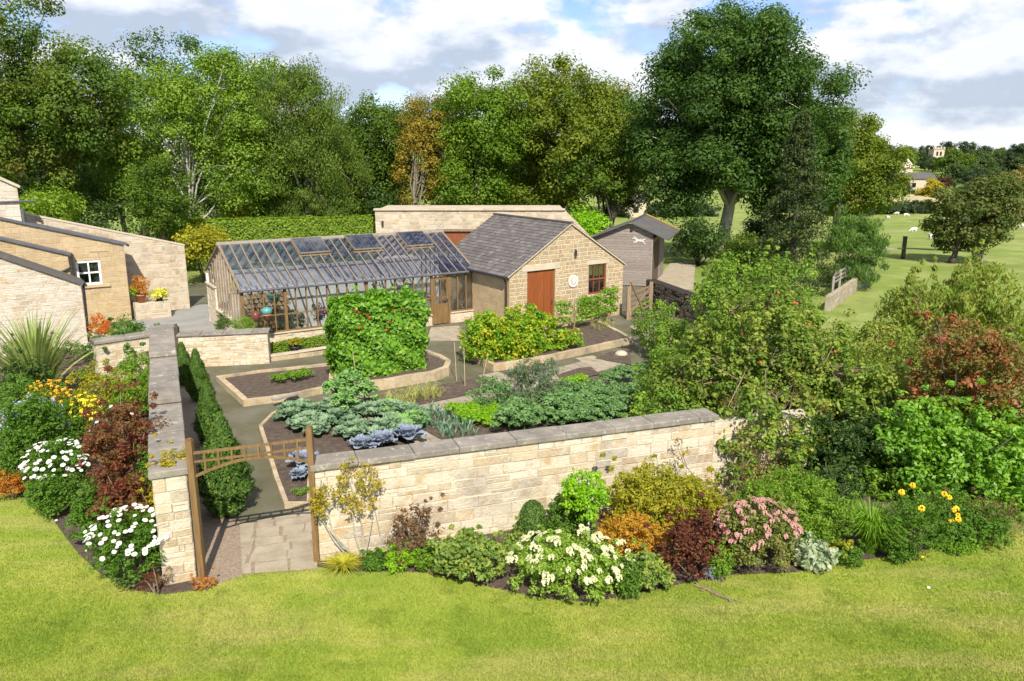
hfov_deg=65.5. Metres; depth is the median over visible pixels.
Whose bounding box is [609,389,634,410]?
curly kale
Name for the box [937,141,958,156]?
tree
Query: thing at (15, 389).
border perennial
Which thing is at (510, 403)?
curly kale
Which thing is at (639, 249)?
stable
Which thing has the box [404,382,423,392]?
garlic plant
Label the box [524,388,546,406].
curly kale
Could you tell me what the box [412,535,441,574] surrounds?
border perennial
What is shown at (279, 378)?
salad plant
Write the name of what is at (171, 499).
garden wall
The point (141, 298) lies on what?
terracotta pot
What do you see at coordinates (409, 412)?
brassica plant
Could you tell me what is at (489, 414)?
parsley
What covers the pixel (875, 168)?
oak tree
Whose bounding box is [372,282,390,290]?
greenhouse plant
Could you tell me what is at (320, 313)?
greenhouse plant
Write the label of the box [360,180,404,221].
woodland shrub
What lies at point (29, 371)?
border shrub
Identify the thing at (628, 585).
border perennial
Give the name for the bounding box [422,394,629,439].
soil plot
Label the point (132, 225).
woodland shrub
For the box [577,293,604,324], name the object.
trained fruit tree
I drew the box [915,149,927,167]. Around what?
tree
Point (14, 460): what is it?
border perennial
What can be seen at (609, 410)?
curly kale
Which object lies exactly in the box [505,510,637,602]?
white flowering shrub
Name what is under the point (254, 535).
path bedding
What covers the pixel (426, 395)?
garlic plant
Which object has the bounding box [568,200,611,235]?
woodland shrub
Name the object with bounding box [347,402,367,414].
brassica plant
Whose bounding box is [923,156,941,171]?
tree
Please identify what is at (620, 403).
curly kale
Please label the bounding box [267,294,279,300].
glazed pot
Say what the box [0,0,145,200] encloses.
oak tree
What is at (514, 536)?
border perennial
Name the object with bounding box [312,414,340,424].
brassica plant
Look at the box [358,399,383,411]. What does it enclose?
brassica plant
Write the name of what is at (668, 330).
apple tree
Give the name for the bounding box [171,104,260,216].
woodland tree
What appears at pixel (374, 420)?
brassica plant
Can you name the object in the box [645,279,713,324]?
dry stone wall
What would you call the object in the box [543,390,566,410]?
curly kale
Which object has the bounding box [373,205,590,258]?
long barn
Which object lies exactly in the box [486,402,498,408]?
parsley
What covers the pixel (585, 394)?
curly kale
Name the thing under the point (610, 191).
sycamore tree
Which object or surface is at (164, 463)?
climber
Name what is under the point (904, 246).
gate post
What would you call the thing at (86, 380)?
border shrub
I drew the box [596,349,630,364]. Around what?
soil plot
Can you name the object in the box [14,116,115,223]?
woodland tree
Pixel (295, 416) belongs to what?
brassica plant
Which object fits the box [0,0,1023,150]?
sky
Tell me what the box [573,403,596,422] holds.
curly kale
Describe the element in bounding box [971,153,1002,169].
tree
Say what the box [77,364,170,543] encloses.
border shrub
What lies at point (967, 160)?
tree
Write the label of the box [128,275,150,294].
potted plant
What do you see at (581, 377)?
parsley
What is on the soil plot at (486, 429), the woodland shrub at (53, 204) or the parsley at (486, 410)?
the parsley at (486, 410)
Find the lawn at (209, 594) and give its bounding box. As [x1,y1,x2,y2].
[0,493,1023,680]
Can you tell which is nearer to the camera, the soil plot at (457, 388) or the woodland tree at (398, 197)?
the soil plot at (457, 388)
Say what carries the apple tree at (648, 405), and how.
on the field
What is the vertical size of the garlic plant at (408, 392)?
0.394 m
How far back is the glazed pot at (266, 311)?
30.17 m
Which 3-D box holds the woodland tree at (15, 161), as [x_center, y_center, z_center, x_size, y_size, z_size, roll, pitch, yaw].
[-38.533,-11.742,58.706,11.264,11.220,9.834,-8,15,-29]
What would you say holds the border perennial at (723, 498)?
on the border soil
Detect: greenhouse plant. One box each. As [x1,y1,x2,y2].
[277,312,291,329]
[288,309,306,328]
[311,295,324,322]
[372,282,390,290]
[391,271,412,289]
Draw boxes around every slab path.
[352,394,441,441]
[418,359,625,413]
[479,372,513,383]
[575,355,616,368]
[629,323,651,338]
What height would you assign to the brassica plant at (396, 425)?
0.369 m
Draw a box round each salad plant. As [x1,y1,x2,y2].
[269,374,278,380]
[275,376,286,381]
[289,373,300,379]
[299,372,308,378]
[300,486,308,492]
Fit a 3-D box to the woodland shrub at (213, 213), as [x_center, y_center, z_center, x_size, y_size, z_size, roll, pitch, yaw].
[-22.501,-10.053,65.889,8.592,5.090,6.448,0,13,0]
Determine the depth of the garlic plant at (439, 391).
24.77 m
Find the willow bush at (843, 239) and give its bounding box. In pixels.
[814,203,892,291]
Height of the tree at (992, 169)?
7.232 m
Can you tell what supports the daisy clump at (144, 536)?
on the border soil
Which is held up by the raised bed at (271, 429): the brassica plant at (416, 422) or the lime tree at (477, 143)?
the brassica plant at (416, 422)
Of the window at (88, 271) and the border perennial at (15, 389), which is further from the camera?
the window at (88, 271)
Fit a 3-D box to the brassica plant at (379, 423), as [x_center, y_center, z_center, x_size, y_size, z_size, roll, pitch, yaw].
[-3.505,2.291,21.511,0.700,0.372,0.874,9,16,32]
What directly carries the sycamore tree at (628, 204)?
on the field
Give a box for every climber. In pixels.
[136,433,156,516]
[145,441,185,469]
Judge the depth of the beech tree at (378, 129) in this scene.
60.66 m
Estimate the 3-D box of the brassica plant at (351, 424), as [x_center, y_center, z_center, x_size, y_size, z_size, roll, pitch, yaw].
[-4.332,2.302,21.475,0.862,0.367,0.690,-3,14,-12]
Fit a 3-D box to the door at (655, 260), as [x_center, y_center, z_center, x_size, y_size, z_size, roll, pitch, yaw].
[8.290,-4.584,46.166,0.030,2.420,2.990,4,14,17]
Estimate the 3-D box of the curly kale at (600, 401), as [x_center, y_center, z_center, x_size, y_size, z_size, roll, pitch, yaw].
[2.455,1.918,22.485,0.976,0.747,0.957,6,15,25]
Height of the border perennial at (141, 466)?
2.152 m
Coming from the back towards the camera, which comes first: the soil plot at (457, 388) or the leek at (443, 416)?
the soil plot at (457, 388)
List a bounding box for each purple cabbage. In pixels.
[285,447,319,466]
[289,465,307,478]
[347,433,377,449]
[369,428,397,446]
[390,422,426,441]
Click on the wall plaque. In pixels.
(573, 281)
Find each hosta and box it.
[85,328,110,351]
[146,287,168,298]
[785,530,840,574]
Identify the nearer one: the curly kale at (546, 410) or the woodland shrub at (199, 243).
the curly kale at (546, 410)
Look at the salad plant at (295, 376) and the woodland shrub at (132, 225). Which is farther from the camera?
the woodland shrub at (132, 225)
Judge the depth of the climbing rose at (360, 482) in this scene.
14.59 m
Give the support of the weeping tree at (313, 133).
on the field
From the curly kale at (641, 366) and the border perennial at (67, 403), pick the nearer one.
the border perennial at (67, 403)
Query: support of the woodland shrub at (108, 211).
on the field
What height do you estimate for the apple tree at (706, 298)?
4.990 m
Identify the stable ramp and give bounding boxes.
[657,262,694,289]
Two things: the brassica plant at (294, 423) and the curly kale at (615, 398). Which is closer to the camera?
the brassica plant at (294, 423)
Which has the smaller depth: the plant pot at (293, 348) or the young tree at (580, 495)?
the young tree at (580, 495)
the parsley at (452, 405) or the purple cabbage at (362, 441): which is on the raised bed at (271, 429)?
the purple cabbage at (362, 441)
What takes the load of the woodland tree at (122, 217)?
on the field
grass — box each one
[317,549,365,574]
[829,496,924,554]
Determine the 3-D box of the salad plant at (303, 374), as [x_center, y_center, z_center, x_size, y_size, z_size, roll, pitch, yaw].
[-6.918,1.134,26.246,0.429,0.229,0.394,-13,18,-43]
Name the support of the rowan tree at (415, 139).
on the field
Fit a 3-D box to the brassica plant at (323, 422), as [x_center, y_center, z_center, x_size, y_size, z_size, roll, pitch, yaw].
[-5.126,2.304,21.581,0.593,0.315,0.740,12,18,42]
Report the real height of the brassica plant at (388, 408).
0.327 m
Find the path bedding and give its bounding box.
[241,514,316,574]
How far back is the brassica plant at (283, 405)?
22.96 m
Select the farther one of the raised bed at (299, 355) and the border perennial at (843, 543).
the raised bed at (299, 355)
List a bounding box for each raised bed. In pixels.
[216,363,333,406]
[259,408,418,508]
[271,350,324,360]
[334,350,451,392]
[459,319,632,371]
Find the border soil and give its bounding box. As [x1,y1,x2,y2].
[0,348,970,601]
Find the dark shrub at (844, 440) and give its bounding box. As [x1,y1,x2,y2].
[758,376,924,502]
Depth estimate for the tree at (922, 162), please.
362.18 m
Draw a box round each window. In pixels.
[75,260,102,285]
[588,263,605,294]
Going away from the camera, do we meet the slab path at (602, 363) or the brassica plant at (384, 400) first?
the brassica plant at (384, 400)
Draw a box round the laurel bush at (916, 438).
[858,378,1023,518]
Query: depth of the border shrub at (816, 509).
15.17 m
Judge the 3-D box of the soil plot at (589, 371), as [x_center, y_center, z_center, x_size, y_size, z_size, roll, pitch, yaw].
[2.239,1.120,27.445,1.777,0.001,1.040,-7,15,-28]
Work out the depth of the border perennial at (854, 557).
14.62 m
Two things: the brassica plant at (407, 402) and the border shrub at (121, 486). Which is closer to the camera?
the border shrub at (121, 486)
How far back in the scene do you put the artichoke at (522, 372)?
23.49 m
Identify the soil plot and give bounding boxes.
[365,378,494,404]
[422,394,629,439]
[552,372,749,416]
[557,367,599,377]
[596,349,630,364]
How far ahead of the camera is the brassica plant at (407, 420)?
21.56 m
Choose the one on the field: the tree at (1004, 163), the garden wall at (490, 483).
the tree at (1004, 163)
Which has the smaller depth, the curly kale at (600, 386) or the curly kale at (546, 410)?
the curly kale at (546, 410)
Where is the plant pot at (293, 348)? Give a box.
[290,345,299,350]
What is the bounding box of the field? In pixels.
[80,151,1023,535]
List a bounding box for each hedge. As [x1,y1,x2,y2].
[155,214,375,270]
[270,333,327,352]
[566,202,605,216]
[589,203,630,217]
[645,201,678,217]
[670,201,722,216]
[831,208,875,215]
[876,204,905,213]
[884,200,919,213]
[898,199,931,211]
[900,200,929,213]
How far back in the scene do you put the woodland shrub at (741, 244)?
49.77 m
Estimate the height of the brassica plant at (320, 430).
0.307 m
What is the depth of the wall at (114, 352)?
25.88 m
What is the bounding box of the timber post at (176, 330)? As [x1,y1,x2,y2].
[174,323,179,352]
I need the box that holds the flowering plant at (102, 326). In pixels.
[86,312,113,338]
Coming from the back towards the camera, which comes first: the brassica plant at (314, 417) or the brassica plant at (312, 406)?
the brassica plant at (312, 406)
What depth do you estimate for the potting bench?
36.35 m
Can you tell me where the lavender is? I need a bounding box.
[228,315,257,328]
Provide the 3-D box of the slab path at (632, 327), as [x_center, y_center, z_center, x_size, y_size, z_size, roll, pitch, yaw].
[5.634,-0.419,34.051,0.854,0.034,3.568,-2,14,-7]
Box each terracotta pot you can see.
[135,293,146,302]
[262,314,271,320]
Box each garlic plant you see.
[389,388,408,399]
[398,387,421,398]
[398,393,411,401]
[401,392,426,404]
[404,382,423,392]
[413,385,433,397]
[416,389,440,399]
[418,383,444,398]
[422,378,448,389]
[425,386,448,396]
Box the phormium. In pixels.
[0,304,100,394]
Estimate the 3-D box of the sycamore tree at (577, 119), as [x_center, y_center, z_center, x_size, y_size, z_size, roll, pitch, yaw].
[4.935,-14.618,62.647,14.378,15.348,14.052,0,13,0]
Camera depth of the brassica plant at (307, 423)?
21.48 m
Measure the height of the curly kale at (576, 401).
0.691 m
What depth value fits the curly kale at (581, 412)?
21.74 m
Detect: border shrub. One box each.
[0,347,60,400]
[65,359,137,415]
[76,312,159,375]
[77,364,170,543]
[117,349,149,405]
[383,492,445,568]
[547,489,598,540]
[593,501,689,558]
[596,450,725,537]
[643,491,742,578]
[715,449,863,552]
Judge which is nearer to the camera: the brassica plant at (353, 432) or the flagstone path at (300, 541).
the flagstone path at (300, 541)
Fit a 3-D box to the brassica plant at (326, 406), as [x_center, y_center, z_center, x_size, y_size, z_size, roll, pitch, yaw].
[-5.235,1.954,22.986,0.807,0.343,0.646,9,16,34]
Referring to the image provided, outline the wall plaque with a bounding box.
[568,275,577,286]
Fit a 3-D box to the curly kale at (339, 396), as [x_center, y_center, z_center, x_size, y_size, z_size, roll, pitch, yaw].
[-4.774,1.800,22.862,0.876,0.703,0.952,-3,14,-13]
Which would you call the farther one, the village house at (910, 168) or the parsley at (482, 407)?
the village house at (910, 168)
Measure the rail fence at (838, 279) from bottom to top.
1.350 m
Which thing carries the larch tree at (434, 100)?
on the field
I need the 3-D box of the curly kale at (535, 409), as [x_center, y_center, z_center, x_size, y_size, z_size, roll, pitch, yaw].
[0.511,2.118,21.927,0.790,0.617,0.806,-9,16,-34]
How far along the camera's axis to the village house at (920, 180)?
211.34 m
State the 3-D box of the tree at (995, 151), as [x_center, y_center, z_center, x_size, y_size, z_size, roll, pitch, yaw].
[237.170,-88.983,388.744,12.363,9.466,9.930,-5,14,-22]
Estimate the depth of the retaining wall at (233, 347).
28.43 m
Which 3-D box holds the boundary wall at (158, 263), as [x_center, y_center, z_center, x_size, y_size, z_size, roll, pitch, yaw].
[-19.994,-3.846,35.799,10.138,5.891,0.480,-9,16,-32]
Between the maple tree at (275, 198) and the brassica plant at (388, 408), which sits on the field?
the maple tree at (275, 198)
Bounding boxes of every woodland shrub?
[19,182,90,220]
[37,170,136,230]
[116,186,204,237]
[171,220,232,282]
[196,189,275,218]
[216,194,260,217]
[286,188,373,219]
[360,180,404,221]
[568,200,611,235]
[664,213,735,265]
[712,231,774,275]
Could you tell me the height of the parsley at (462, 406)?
0.387 m
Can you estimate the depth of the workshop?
35.26 m
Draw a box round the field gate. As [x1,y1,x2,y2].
[626,280,652,319]
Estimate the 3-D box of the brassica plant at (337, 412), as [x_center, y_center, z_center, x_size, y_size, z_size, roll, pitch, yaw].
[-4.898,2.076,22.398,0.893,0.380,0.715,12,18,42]
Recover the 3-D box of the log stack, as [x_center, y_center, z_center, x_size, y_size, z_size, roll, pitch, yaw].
[-10.007,-1.045,32.592,1.885,1.856,0.549,-8,16,-31]
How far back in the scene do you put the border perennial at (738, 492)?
16.00 m
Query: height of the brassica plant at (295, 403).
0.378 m
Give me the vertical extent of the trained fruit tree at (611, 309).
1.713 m
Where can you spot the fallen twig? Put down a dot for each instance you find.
(711, 591)
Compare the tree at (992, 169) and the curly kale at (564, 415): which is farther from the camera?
the tree at (992, 169)
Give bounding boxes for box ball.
[213,312,231,329]
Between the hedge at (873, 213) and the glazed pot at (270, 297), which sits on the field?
the hedge at (873, 213)
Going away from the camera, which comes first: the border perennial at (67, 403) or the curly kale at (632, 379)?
the border perennial at (67, 403)
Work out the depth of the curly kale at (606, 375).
25.18 m
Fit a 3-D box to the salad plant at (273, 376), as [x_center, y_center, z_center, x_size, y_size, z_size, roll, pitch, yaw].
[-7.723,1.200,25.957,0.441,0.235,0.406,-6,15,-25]
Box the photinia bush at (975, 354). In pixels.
[887,300,1023,442]
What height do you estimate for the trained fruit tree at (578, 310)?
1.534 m
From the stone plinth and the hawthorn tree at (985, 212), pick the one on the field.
the hawthorn tree at (985, 212)
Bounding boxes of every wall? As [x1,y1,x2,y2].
[21,212,189,313]
[89,330,149,387]
[148,324,196,584]
[176,328,270,366]
[270,346,325,360]
[310,408,810,560]
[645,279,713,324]
[824,270,870,311]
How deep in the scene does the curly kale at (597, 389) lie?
23.62 m
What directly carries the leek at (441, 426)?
on the soil plot at (486, 429)
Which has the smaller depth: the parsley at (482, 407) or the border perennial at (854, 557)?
the border perennial at (854, 557)
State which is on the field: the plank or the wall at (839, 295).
the wall at (839, 295)
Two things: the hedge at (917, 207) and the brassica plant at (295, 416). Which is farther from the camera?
the hedge at (917, 207)
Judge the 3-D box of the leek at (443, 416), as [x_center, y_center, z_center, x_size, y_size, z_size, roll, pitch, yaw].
[-1.907,2.150,22.516,0.456,0.306,0.324,4,14,18]
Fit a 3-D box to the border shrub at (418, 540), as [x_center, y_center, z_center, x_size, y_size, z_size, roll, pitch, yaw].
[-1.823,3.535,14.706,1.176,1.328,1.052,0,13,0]
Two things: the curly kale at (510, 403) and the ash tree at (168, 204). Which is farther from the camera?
the ash tree at (168, 204)
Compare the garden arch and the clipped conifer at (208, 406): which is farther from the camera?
the clipped conifer at (208, 406)
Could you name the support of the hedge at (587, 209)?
on the field
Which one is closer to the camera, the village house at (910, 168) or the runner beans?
the runner beans
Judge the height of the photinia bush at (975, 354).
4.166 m
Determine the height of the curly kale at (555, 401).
0.738 m
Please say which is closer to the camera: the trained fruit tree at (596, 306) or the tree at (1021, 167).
the trained fruit tree at (596, 306)
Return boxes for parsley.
[443,402,459,412]
[453,408,471,417]
[454,404,471,415]
[459,411,479,422]
[468,402,482,409]
[470,409,484,422]
[474,405,488,410]
[475,412,488,425]
[483,408,495,413]
[483,411,497,420]
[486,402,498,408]
[486,416,499,427]
[566,376,578,381]
[574,373,589,381]
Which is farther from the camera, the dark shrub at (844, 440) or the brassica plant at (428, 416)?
the brassica plant at (428, 416)
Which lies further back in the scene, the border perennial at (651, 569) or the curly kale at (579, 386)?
the curly kale at (579, 386)
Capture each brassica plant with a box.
[272,406,302,418]
[276,400,297,413]
[283,417,310,430]
[285,400,308,411]
[287,414,299,420]
[293,398,315,403]
[298,409,321,418]
[298,420,319,429]
[300,402,322,410]
[302,425,329,436]
[303,414,317,424]
[311,419,333,427]
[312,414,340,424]
[318,396,342,409]
[318,402,340,409]
[327,406,352,419]
[331,424,348,435]
[335,413,361,423]
[335,419,367,428]
[339,426,363,437]
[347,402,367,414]
[353,418,370,426]
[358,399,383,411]
[358,425,384,435]
[361,406,382,417]
[367,417,382,423]
[373,417,394,428]
[378,397,398,405]
[382,399,405,406]
[382,406,399,411]
[382,410,400,417]
[383,414,404,423]
[384,421,397,429]
[387,403,419,412]
[391,422,403,437]
[392,400,418,408]
[392,412,412,422]
[398,418,416,424]
[405,409,427,415]
[406,416,424,426]
[409,411,430,417]
[410,414,430,423]
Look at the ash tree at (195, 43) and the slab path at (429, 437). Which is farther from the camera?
the ash tree at (195, 43)
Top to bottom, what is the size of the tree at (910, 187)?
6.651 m
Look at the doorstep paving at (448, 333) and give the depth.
33.46 m
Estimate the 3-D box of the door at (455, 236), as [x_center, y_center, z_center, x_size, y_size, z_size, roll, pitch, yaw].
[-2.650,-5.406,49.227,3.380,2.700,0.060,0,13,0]
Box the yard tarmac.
[106,272,986,523]
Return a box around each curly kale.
[321,378,352,397]
[330,390,360,409]
[335,368,369,391]
[347,380,378,401]
[490,406,522,431]
[492,405,518,426]
[498,400,523,408]
[506,396,532,409]
[510,410,540,429]
[521,406,545,427]
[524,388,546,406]
[525,396,540,405]
[534,406,556,425]
[536,396,566,415]
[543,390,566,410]
[549,409,577,424]
[553,401,576,414]
[554,379,574,386]
[555,386,571,392]
[562,392,583,409]
[567,396,587,410]
[569,381,595,394]
[571,408,596,422]
[573,390,594,398]
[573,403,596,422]
[583,407,605,421]
[584,397,598,407]
[586,379,606,385]
[586,385,608,396]
[587,394,612,418]
[590,383,605,393]
[595,387,612,397]
[598,403,626,419]
[599,370,624,385]
[602,383,621,396]
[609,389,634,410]
[609,401,628,418]
[611,364,633,380]
[611,394,633,411]
[615,386,634,403]
[624,382,641,399]
[629,362,652,374]
[631,373,649,386]
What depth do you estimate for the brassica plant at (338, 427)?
21.17 m
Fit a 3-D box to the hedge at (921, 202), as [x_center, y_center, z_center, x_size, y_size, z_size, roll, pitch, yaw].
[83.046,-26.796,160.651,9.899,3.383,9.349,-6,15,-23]
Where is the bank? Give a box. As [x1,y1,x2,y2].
[890,196,937,203]
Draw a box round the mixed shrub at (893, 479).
[838,449,935,504]
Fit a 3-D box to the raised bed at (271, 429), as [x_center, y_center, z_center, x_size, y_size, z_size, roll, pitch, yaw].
[-4.333,2.681,20.791,3.984,0.147,6.995,-5,14,-22]
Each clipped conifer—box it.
[176,342,190,385]
[184,348,212,401]
[190,380,223,444]
[196,410,255,517]
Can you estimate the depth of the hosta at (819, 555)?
14.51 m
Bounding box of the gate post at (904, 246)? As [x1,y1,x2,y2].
[901,236,907,258]
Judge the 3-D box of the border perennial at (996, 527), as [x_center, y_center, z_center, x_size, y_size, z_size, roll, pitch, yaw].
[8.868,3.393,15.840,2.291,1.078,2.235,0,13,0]
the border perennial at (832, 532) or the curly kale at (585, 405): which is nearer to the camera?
the border perennial at (832, 532)
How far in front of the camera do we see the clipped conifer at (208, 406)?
20.44 m
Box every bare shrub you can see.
[671,429,795,502]
[716,377,835,459]
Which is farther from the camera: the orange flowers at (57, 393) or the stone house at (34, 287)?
the stone house at (34, 287)
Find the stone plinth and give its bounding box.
[132,299,171,319]
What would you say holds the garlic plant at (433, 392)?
on the soil plot at (457, 388)
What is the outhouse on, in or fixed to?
on the yard tarmac
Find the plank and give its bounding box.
[271,392,298,400]
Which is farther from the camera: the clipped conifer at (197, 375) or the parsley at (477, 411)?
the clipped conifer at (197, 375)
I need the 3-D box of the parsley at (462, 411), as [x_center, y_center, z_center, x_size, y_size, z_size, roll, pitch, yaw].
[-1.334,2.089,22.568,0.576,0.376,0.646,12,18,42]
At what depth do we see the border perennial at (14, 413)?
19.36 m
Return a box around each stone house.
[0,177,35,221]
[0,251,89,356]
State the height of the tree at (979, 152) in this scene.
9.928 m
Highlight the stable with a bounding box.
[591,213,679,285]
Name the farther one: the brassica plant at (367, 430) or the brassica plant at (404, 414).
the brassica plant at (404, 414)
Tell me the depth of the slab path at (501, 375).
27.07 m
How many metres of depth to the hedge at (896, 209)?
155.53 m
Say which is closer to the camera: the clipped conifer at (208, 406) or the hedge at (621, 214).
the clipped conifer at (208, 406)
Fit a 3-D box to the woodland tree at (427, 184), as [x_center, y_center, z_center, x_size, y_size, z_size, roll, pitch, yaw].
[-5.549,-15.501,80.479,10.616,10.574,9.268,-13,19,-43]
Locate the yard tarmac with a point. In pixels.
(264, 501)
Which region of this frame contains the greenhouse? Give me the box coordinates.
[204,229,473,342]
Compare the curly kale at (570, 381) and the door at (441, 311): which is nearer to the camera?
the curly kale at (570, 381)
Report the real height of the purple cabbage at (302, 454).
0.443 m
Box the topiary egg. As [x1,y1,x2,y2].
[517,499,547,549]
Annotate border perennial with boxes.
[0,331,91,367]
[0,364,53,414]
[0,369,87,470]
[0,391,72,454]
[0,408,44,494]
[0,467,31,499]
[21,468,85,519]
[57,390,92,440]
[59,477,114,545]
[96,371,148,420]
[129,438,155,523]
[134,564,172,594]
[187,567,217,592]
[359,546,387,571]
[381,537,418,574]
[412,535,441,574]
[427,523,516,581]
[501,524,526,556]
[545,498,575,538]
[611,557,645,599]
[624,542,678,589]
[686,478,736,538]
[702,563,722,580]
[705,534,736,581]
[726,466,768,525]
[783,457,858,514]
[793,518,840,544]
[827,538,853,562]
[833,538,864,568]
[877,532,921,562]
[899,482,1023,548]
[929,486,1023,543]
[933,519,987,554]
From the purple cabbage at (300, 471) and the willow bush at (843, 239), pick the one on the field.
the willow bush at (843, 239)
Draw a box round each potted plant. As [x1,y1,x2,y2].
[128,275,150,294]
[128,285,140,300]
[288,337,302,346]
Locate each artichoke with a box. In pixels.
[464,374,512,408]
[492,356,569,409]
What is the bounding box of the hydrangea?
[709,493,803,571]
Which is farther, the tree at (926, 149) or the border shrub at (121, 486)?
the tree at (926, 149)
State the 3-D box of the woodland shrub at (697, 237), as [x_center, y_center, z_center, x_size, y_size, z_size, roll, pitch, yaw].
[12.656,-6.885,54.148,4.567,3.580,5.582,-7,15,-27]
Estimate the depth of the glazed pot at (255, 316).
30.11 m
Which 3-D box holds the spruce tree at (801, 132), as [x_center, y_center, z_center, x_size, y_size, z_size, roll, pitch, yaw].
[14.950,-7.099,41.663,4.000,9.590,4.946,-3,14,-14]
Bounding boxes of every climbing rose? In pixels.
[308,478,354,555]
[327,455,379,557]
[369,473,385,548]
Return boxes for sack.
[615,350,626,355]
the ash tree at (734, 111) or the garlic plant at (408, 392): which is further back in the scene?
the ash tree at (734, 111)
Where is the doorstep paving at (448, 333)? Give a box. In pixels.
[428,326,461,340]
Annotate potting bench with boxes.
[439,299,463,309]
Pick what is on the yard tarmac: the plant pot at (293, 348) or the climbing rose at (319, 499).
the plant pot at (293, 348)
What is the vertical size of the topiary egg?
1.026 m
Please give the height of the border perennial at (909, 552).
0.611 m
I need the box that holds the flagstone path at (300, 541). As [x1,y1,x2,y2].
[240,511,316,573]
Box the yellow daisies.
[881,482,969,560]
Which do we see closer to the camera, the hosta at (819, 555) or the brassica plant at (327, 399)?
the hosta at (819, 555)
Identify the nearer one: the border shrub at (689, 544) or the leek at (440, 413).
the border shrub at (689, 544)
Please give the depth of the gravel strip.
15.88 m
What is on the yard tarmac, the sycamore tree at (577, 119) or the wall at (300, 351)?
the wall at (300, 351)
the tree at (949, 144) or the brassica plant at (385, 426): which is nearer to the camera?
the brassica plant at (385, 426)
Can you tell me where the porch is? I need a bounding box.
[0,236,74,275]
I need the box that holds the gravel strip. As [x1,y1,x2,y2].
[180,385,243,585]
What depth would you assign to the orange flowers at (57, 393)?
22.48 m
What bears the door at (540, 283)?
in the workshop
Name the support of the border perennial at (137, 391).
on the border soil
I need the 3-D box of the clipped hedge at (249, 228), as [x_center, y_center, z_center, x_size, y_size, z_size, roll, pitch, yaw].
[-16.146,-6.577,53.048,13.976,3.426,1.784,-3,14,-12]
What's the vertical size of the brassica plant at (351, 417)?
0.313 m
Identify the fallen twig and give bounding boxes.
[693,584,737,600]
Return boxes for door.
[433,276,448,323]
[444,231,471,246]
[527,269,553,320]
[652,238,659,278]
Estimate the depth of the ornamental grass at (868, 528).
15.08 m
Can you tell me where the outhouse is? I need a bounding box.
[0,217,131,324]
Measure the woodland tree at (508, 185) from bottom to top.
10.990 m
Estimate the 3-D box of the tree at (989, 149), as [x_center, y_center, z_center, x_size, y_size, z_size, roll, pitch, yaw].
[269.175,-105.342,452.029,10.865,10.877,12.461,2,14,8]
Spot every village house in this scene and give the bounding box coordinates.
[621,192,646,216]
[889,160,914,192]
[895,169,937,196]
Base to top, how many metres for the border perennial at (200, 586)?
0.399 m
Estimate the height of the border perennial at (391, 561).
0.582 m
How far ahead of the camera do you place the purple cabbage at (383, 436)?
20.36 m
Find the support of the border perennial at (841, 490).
on the border soil
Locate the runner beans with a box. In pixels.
[323,285,430,377]
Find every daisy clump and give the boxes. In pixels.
[18,433,91,502]
[68,497,169,587]
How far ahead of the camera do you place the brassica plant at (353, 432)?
20.93 m
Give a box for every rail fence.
[831,256,872,291]
[840,248,983,262]
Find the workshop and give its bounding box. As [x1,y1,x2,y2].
[434,213,626,326]
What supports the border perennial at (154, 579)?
on the border soil
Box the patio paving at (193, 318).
[86,304,217,355]
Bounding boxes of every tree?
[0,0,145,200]
[0,126,68,190]
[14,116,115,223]
[86,25,231,236]
[87,41,293,221]
[99,131,143,232]
[116,155,202,239]
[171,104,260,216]
[194,49,323,216]
[240,52,374,221]
[304,109,365,215]
[327,89,428,231]
[363,173,411,232]
[389,90,453,204]
[409,88,464,202]
[417,155,457,204]
[420,64,537,204]
[470,161,537,204]
[489,49,663,212]
[548,139,647,228]
[553,298,595,329]
[554,77,662,229]
[558,466,610,545]
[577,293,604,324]
[600,285,619,323]
[616,0,872,259]
[620,340,728,417]
[628,298,710,378]
[643,275,901,491]
[678,239,827,363]
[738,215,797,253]
[749,110,839,298]
[812,108,922,251]
[820,308,944,426]
[872,238,1023,393]
[882,149,894,155]
[891,174,915,196]
[914,177,945,197]
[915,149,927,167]
[915,154,932,170]
[917,145,934,152]
[918,170,1023,263]
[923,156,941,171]
[932,147,964,171]
[934,175,951,190]
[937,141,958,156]
[937,162,968,188]
[954,152,978,168]
[955,168,990,192]
[958,141,978,153]
[961,163,991,179]
[967,148,991,160]
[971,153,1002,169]
[977,145,994,152]
[988,166,1002,178]
[989,149,1006,160]
[993,151,1017,172]
[998,164,1023,180]
[1003,143,1023,159]
[1008,154,1023,169]
[1008,170,1023,197]
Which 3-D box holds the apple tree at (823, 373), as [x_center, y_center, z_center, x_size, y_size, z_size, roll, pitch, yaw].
[6.265,0.819,19.938,6.333,4.715,5.831,-9,16,-33]
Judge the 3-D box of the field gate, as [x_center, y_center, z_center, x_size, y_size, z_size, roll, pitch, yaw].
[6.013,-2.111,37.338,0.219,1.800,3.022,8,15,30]
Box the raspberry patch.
[457,302,585,360]
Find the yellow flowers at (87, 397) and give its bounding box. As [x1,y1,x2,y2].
[67,389,103,437]
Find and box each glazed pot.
[251,311,259,321]
[261,307,271,314]
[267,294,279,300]
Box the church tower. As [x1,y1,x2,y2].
[927,147,944,168]
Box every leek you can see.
[433,408,441,419]
[433,420,448,431]
[435,426,447,436]
[439,410,448,420]
[462,424,472,434]
[466,419,475,429]
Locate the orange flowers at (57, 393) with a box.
[20,374,76,405]
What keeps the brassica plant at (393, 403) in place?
on the raised bed at (271, 429)
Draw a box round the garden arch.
[185,425,320,581]

